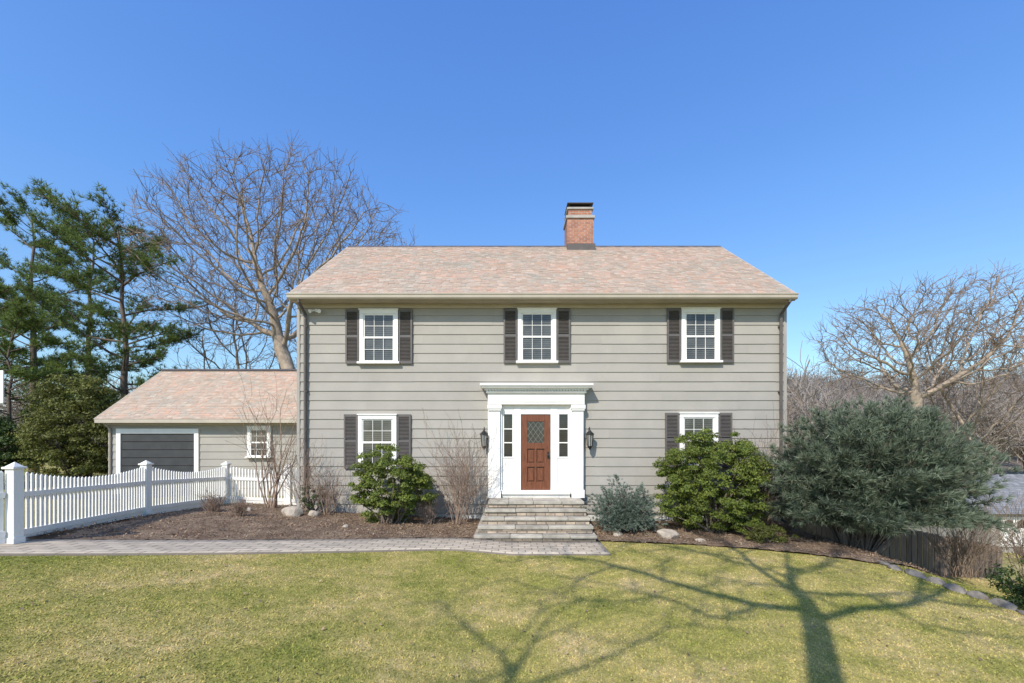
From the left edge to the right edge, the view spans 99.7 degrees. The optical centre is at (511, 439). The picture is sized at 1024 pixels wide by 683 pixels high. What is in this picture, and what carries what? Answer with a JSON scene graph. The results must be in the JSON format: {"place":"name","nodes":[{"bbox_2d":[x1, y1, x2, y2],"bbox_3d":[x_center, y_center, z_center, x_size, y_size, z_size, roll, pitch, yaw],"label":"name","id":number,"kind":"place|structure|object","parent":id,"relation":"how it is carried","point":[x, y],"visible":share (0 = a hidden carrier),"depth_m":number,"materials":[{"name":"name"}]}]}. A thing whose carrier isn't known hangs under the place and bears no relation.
{"place":"outdoors","nodes":[
{"label":"outdoors","id":0,"kind":"place"},
{"bbox_2d":[4,494,189,498],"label":"driveway","id":1,"kind":"structure","parent":0,"point":[91,496],"depth_m":13.77,"materials":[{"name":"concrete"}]},
{"bbox_2d":[0,370,3,402],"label":"basketball hoop","id":2,"kind":"object","parent":1,"relation":"on","point":[1,386],"visible":1,"depth_m":14.61,"materials":[{"name":"white metal"}]},
{"bbox_2d":[0,538,610,555],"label":"path","id":3,"kind":"structure","parent":0,"point":[66,547],"depth_m":8.03,"materials":[{"name":"grey stone"}]},
{"bbox_2d":[0,455,1023,682],"bbox_3d":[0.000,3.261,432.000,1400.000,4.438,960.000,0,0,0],"label":"ground","id":4,"kind":"structure","parent":0,"point":[528,652],"depth_m":5.37,"materials":[{"name":"green plant"}]},
{"bbox_2d":[0,413,44,481],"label":"rhododendron","id":5,"kind":"object","parent":4,"relation":"on","point":[6,426],"visible":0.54,"depth_m":18.14,"materials":[{"name":"green plant"}]},
{"bbox_2d":[0,281,53,451],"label":"pine tree","id":6,"kind":"object","parent":4,"relation":"on","point":[6,289],"visible":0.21,"depth_m":21.85,"materials":[{"name":"green plant"}]},
{"bbox_2d":[0,300,102,463],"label":"pine tree","id":7,"kind":"object","parent":4,"relation":"on","point":[16,321],"visible":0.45,"depth_m":20.57,"materials":[{"name":"green plant"}]},
{"bbox_2d":[0,179,118,473],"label":"pine tree","id":8,"kind":"object","parent":4,"relation":"on","point":[8,218],"visible":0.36,"depth_m":26.08,"materials":[{"name":"green plant"}]},
{"bbox_2d":[4,372,125,486],"bbox_3d":[-18.385,-0.360,18.593,4.838,4.966,3.811,0,0,0],"label":"rhododendron","id":9,"kind":"object","parent":4,"relation":"on","point":[90,452],"visible":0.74,"depth_m":17.80,"materials":[{"name":"green plant"}]},
{"bbox_2d":[12,201,165,459],"bbox_3d":[-24.076,-5.669,24.351,8.134,15.838,5.885,0,0,32],"label":"pine tree","id":10,"kind":"object","parent":4,"relation":"on","point":[89,270],"visible":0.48,"depth_m":23.64,"materials":[{"name":"green plant"}]},
{"bbox_2d":[10,177,205,406],"bbox_3d":[-20.306,-5.050,22.188,9.086,14.584,8.068,0,0,0],"label":"pine tree","id":11,"kind":"object","parent":4,"relation":"on","point":[68,276],"visible":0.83,"depth_m":21.22,"materials":[{"name":"green plant"}]},
{"bbox_2d":[0,352,242,452],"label":"distant woods","id":12,"kind":"object","parent":4,"relation":"on","point":[19,408],"visible":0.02,"depth_m":49.60,"materials":[{"name":"plant"}]},
{"bbox_2d":[0,460,296,543],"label":"picket fence","id":13,"kind":"object","parent":4,"relation":"on","point":[14,494],"visible":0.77,"depth_m":8.62,"materials":[{"name":"white paint"}]},
{"bbox_2d":[94,369,296,496],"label":"garage","id":14,"kind":"structure","parent":4,"relation":"on","point":[169,419],"depth_m":16.00,"materials":[{"name":"paint"}]},
{"bbox_2d":[121,434,193,493],"bbox_3d":[-13.100,0.960,16.017,2.718,2.400,0.065,0,0,0],"label":"garage door","id":15,"kind":"structure","parent":14,"relation":"in","point":[172,452],"depth_m":15.99,"materials":[{"name":"paint"}]},
{"bbox_2d":[245,426,272,457],"bbox_3d":[-9.330,0.062,15.925,0.960,1.185,0.150,0,0,0],"label":"window","id":16,"kind":"structure","parent":14,"relation":"in","point":[251,452],"depth_m":15.94,"materials":[{"name":"white paint"}]},
{"bbox_2d":[158,265,296,368],"bbox_3d":[-16.934,-4.297,26.894,8.107,13.513,6.785,0,0,0],"label":"oak tree","id":17,"kind":"object","parent":4,"relation":"on","point":[224,347],"visible":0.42,"depth_m":26.34,"materials":[{"name":"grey plant"}]},
{"bbox_2d":[27,503,480,539],"bbox_3d":[-4.375,1.925,9.794,7.550,0.816,6.311,0,0,0],"label":"flower bed","id":18,"kind":"object","parent":4,"relation":"on","point":[80,532],"visible":0.69,"depth_m":9.42,"materials":[{"name":"brown soil"}]},
{"bbox_2d":[198,487,227,511],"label":"bare shrub","id":19,"kind":"object","parent":18,"relation":"on","point":[212,506],"visible":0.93,"depth_m":10.73,"materials":[{"name":"brown plant"}]},
{"bbox_2d":[225,495,250,516],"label":"bare shrub","id":20,"kind":"object","parent":18,"relation":"on","point":[238,510],"visible":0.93,"depth_m":10.35,"materials":[{"name":"brown plant"}]},
{"bbox_2d":[218,359,296,507],"bbox_3d":[-6.471,-0.068,12.581,3.419,4.136,2.455,0,0,-40],"label":"bare shrub","id":21,"kind":"object","parent":18,"relation":"on","point":[271,501],"visible":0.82,"depth_m":12.08,"materials":[{"name":"brown plant"}]},
{"bbox_2d":[281,506,303,516],"bbox_3d":[-5.622,1.879,11.007,0.530,0.393,0.378,0,0,18],"label":"rock","id":22,"kind":"object","parent":18,"relation":"on","point":[290,511],"visible":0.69,"depth_m":10.90,"materials":[{"name":"beige stone"}]},
{"bbox_2d":[270,430,325,512],"bbox_3d":[-5.631,0.738,11.530,1.483,2.604,1.506,0,0,0],"label":"bare shrub","id":23,"kind":"object","parent":18,"relation":"on","point":[306,492],"visible":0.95,"depth_m":11.43,"materials":[{"name":"brown plant"}]},
{"bbox_2d":[299,484,327,511],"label":"rhododendron","id":24,"kind":"object","parent":18,"relation":"on","point":[311,505],"visible":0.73,"depth_m":11.49,"materials":[{"name":"green plant"}]},
{"bbox_2d":[308,510,320,516],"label":"rock","id":25,"kind":"object","parent":18,"relation":"on","point":[313,513],"visible":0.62,"depth_m":11.10,"materials":[{"name":"beige stone"}]},
{"bbox_2d":[305,458,349,514],"bbox_3d":[-4.930,1.182,11.376,1.451,1.781,1.146,0,0,0],"label":"bare shrub","id":26,"kind":"object","parent":18,"relation":"on","point":[331,498],"visible":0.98,"depth_m":11.38,"materials":[{"name":"brown plant"}]},
{"bbox_2d":[348,443,438,523],"bbox_3d":[-3.019,1.146,11.052,2.389,2.151,1.730,0,0,0],"label":"rhododendron","id":27,"kind":"object","parent":18,"relation":"on","point":[415,477],"visible":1,"depth_m":10.68,"materials":[{"name":"green plant"}]},
{"bbox_2d":[414,490,454,524],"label":"bare shrub","id":28,"kind":"object","parent":18,"relation":"on","point":[428,507],"visible":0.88,"depth_m":11.02,"materials":[{"name":"brown plant"}]},
{"bbox_2d":[414,408,506,524],"bbox_3d":[-1.322,0.704,11.065,2.497,3.176,2.727,0,0,0],"label":"bare shrub","id":29,"kind":"object","parent":18,"relation":"on","point":[459,505],"visible":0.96,"depth_m":11.18,"materials":[{"name":"brown plant"}]},
{"bbox_2d":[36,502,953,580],"bbox_3d":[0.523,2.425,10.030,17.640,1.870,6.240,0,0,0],"label":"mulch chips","id":30,"kind":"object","parent":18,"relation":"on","point":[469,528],"visible":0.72,"depth_m":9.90,"materials":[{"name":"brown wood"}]},
{"bbox_2d":[98,129,418,368],"bbox_3d":[-13.164,-6.994,24.328,17.024,19.022,10.885,0,0,0],"label":"oak tree","id":31,"kind":"object","parent":4,"relation":"on","point":[281,348],"visible":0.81,"depth_m":23.24,"materials":[{"name":"brown plant"}]},
{"bbox_2d":[251,322,296,367],"bbox_3d":[-12.035,-4.024,32.000,12.962,12.975,6.722,0,0,0],"label":"oak tree","id":32,"kind":"object","parent":4,"relation":"on","point":[294,340],"visible":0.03,"depth_m":30.89,"materials":[{"name":"plant"}]},
{"bbox_2d":[474,497,596,540],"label":"front steps","id":33,"kind":"structure","parent":4,"relation":"on","point":[535,519],"depth_m":10.63,"materials":[{"name":"stone"}]},
{"bbox_2d":[286,202,798,523],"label":"house","id":34,"kind":"structure","parent":4,"relation":"on","point":[580,364],"depth_m":11.98,"materials":[{"name":"paint"}]},
{"bbox_2d":[355,414,397,468],"bbox_3d":[-3.720,0.037,11.925,1.160,1.515,0.150,0,0,0],"label":"window","id":35,"kind":"structure","parent":34,"relation":"in","point":[373,429],"depth_m":11.95,"materials":[{"name":"white paint"}]},
{"bbox_2d":[357,308,399,363],"bbox_3d":[-3.680,-2.863,11.925,1.160,1.515,0.150,0,0,0],"label":"window","id":36,"kind":"structure","parent":34,"relation":"in","point":[378,327],"depth_m":11.95,"materials":[{"name":"white paint"}]},
{"bbox_2d":[521,414,549,489],"bbox_3d":[0.655,0.337,11.920,0.810,2.085,0.160,0,0,0],"label":"door","id":37,"kind":"structure","parent":34,"relation":"in","point":[535,428],"depth_m":11.93,"materials":[{"name":"brown wood"}]},
{"bbox_2d":[516,308,557,362],"bbox_3d":[0.690,-2.883,11.925,1.160,1.515,0.150,0,0,0],"label":"window","id":38,"kind":"structure","parent":34,"relation":"in","point":[536,326],"depth_m":11.95,"materials":[{"name":"white paint"}]},
{"bbox_2d":[679,412,719,467],"bbox_3d":[5.160,-0.003,11.925,1.160,1.515,0.150,0,0,0],"label":"window","id":39,"kind":"structure","parent":34,"relation":"in","point":[688,421],"depth_m":11.94,"materials":[{"name":"white paint"}]},
{"bbox_2d":[680,307,722,362],"bbox_3d":[5.210,-2.893,11.925,1.160,1.515,0.150,0,0,0],"label":"window","id":40,"kind":"structure","parent":34,"relation":"in","point":[700,326],"depth_m":11.95,"materials":[{"name":"white paint"}]},
{"bbox_2d":[589,520,929,573],"bbox_3d":[5.550,2.796,10.259,7.300,1.152,3.881,0,0,0],"label":"flower bed","id":41,"kind":"object","parent":4,"relation":"on","point":[734,538],"visible":0.54,"depth_m":10.10,"materials":[{"name":"brown soil"}]},
{"bbox_2d":[613,531,622,535],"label":"rock","id":42,"kind":"object","parent":41,"relation":"on","point":[619,533],"visible":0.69,"depth_m":10.55,"materials":[{"name":"beige stone"}]},
{"bbox_2d":[579,473,667,534],"bbox_3d":[2.825,1.648,11.056,2.322,1.636,1.612,0,0,0],"label":"dwarf spruce","id":43,"kind":"object","parent":41,"relation":"on","point":[627,514],"visible":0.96,"depth_m":10.80,"materials":[{"name":"green plant"}]},
{"bbox_2d":[656,529,679,538],"bbox_3d":[3.759,2.316,10.443,0.480,0.313,0.402,0,0,-13],"label":"rock","id":44,"kind":"object","parent":41,"relation":"on","point":[668,533],"visible":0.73,"depth_m":10.32,"materials":[{"name":"beige stone"}]},
{"bbox_2d":[650,427,774,532],"bbox_3d":[5.002,1.056,10.963,3.004,2.765,2.017,0,0,0],"label":"rhododendron","id":45,"kind":"object","parent":41,"relation":"on","point":[735,506],"visible":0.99,"depth_m":10.61,"materials":[{"name":"green plant"}]},
{"bbox_2d":[731,519,771,538],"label":"rhododendron","id":46,"kind":"object","parent":41,"relation":"on","point":[742,528],"visible":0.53,"depth_m":10.28,"materials":[{"name":"green plant"}]},
{"bbox_2d":[719,406,805,525],"bbox_3d":[6.490,0.679,11.189,2.192,3.380,2.154,0,0,-23],"label":"bare shrub","id":47,"kind":"object","parent":41,"relation":"on","point":[766,519],"visible":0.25,"depth_m":11.24,"materials":[{"name":"brown plant"}]},
{"bbox_2d":[745,524,798,543],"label":"rhododendron","id":48,"kind":"object","parent":41,"relation":"on","point":[766,534],"visible":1,"depth_m":9.83,"materials":[{"name":"green plant"}]},
{"bbox_2d":[750,391,1023,554],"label":"juniper tree","id":49,"kind":"object","parent":41,"relation":"on","point":[893,473],"visible":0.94,"depth_m":9.26,"materials":[{"name":"green plant"}]},
{"bbox_2d":[787,376,818,448],"bbox_3d":[21.916,-0.110,38.178,8.587,11.777,6.220,0,0,14],"label":"oak tree","id":50,"kind":"object","parent":4,"relation":"on","point":[788,410],"visible":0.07,"depth_m":36.61,"materials":[{"name":"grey plant"}]},
{"bbox_2d":[875,560,889,565],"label":"edging stone","id":51,"kind":"object","parent":4,"relation":"on","point":[879,562],"visible":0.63,"depth_m":8.29,"materials":[{"name":"stone"}]},
{"bbox_2d":[784,515,1001,577],"bbox_3d":[10.529,2.939,12.080,5.752,2.164,0.249,0,0,4],"label":"board fence","id":52,"kind":"object","parent":4,"relation":"on","point":[908,548],"visible":0.25,"depth_m":12.02,"materials":[{"name":"grey wood"}]},
{"bbox_2d":[887,564,901,570],"bbox_3d":[7.133,2.393,8.053,0.186,0.133,0.281,0,0,3],"label":"edging stone","id":53,"kind":"object","parent":4,"relation":"on","point":[894,567],"visible":0.75,"depth_m":8.01,"materials":[{"name":"stone"}]},
{"bbox_2d":[804,258,1023,416],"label":"oak tree","id":54,"kind":"object","parent":4,"relation":"on","point":[914,392],"visible":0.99,"depth_m":29.25,"materials":[{"name":"brown plant"}]},
{"bbox_2d":[904,569,926,578],"bbox_3d":[7.163,2.396,7.674,0.190,0.143,0.468,0,0,-2],"label":"edging stone","id":55,"kind":"object","parent":4,"relation":"on","point":[910,572],"visible":0.68,"depth_m":7.64,"materials":[{"name":"stone"}]},
{"bbox_2d":[925,577,945,584],"bbox_3d":[7.142,2.393,7.284,0.191,0.133,0.281,0,0,-31],"label":"edging stone","id":56,"kind":"object","parent":4,"relation":"on","point":[935,580],"visible":0.61,"depth_m":7.26,"materials":[{"name":"stone"}]},
{"bbox_2d":[883,299,1023,472],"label":"oak tree","id":57,"kind":"object","parent":4,"relation":"on","point":[979,409],"visible":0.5,"depth_m":33.41,"materials":[{"name":"brown plant"}]},
{"bbox_2d":[942,583,966,593],"bbox_3d":[7.085,2.391,6.937,0.172,0.157,0.418,0,0,2],"label":"edging stone","id":58,"kind":"object","parent":4,"relation":"on","point":[955,587],"visible":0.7,"depth_m":6.87,"materials":[{"name":"stone"}]},
{"bbox_2d":[908,474,1023,552],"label":"neighbour house","id":59,"kind":"structure","parent":4,"relation":"on","point":[1016,484],"depth_m":22.15,"materials":[{"name":"paint"}]},
{"bbox_2d":[1000,517,1023,546],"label":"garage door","id":60,"kind":"structure","parent":59,"relation":"in","point":[1013,521],"depth_m":20.93,"materials":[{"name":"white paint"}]},
{"bbox_2d":[915,492,1023,578],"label":"bare shrub","id":61,"kind":"object","parent":4,"relation":"on","point":[955,548],"visible":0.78,"depth_m":10.68,"materials":[{"name":"brown plant"}]},
{"bbox_2d":[966,591,989,600],"bbox_3d":[7.108,2.387,6.605,0.171,0.159,0.282,0,0,-4],"label":"edging stone","id":62,"kind":"object","parent":4,"relation":"on","point":[977,594],"visible":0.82,"depth_m":6.56,"materials":[{"name":"stone"}]},
{"bbox_2d":[973,476,1023,578],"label":"bare shrub","id":63,"kind":"object","parent":4,"relation":"on","point":[1016,550],"visible":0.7,"depth_m":10.63,"materials":[{"name":"brown plant"}]},
{"bbox_2d":[987,598,1017,610],"bbox_3d":[7.094,2.392,6.253,0.158,0.176,0.386,0,0,1],"label":"edging stone","id":64,"kind":"object","parent":4,"relation":"on","point":[1004,604],"visible":0.78,"depth_m":6.20,"materials":[{"name":"stone"}]},
{"bbox_2d":[983,556,1023,609],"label":"rhododendron","id":65,"kind":"object","parent":4,"relation":"on","point":[1017,587],"visible":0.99,"depth_m":6.37,"materials":[{"name":"green plant"}]},
{"bbox_2d":[0,0,1023,412],"label":"sky","id":66,"kind":"structure","parent":0,"point":[840,150],"materials":[{"name":"blue"}]},
{"bbox_2d":[7,553,1019,681],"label":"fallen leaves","id":67,"kind":"object","parent":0,"point":[411,643],"visible":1,"depth_m":5.41,"materials":[{"name":"brown plant"}]},
{"bbox_2d":[787,446,1022,474],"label":"hill","id":68,"kind":"structure","parent":0,"point":[1012,464],"depth_m":77.22,"materials":[{"name":"plant"}]},
{"bbox_2d":[787,341,1023,476],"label":"distant woods","id":69,"kind":"object","parent":68,"relation":"on","point":[818,395],"visible":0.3,"depth_m":55.32,"materials":[{"name":"plant"}]}
]}

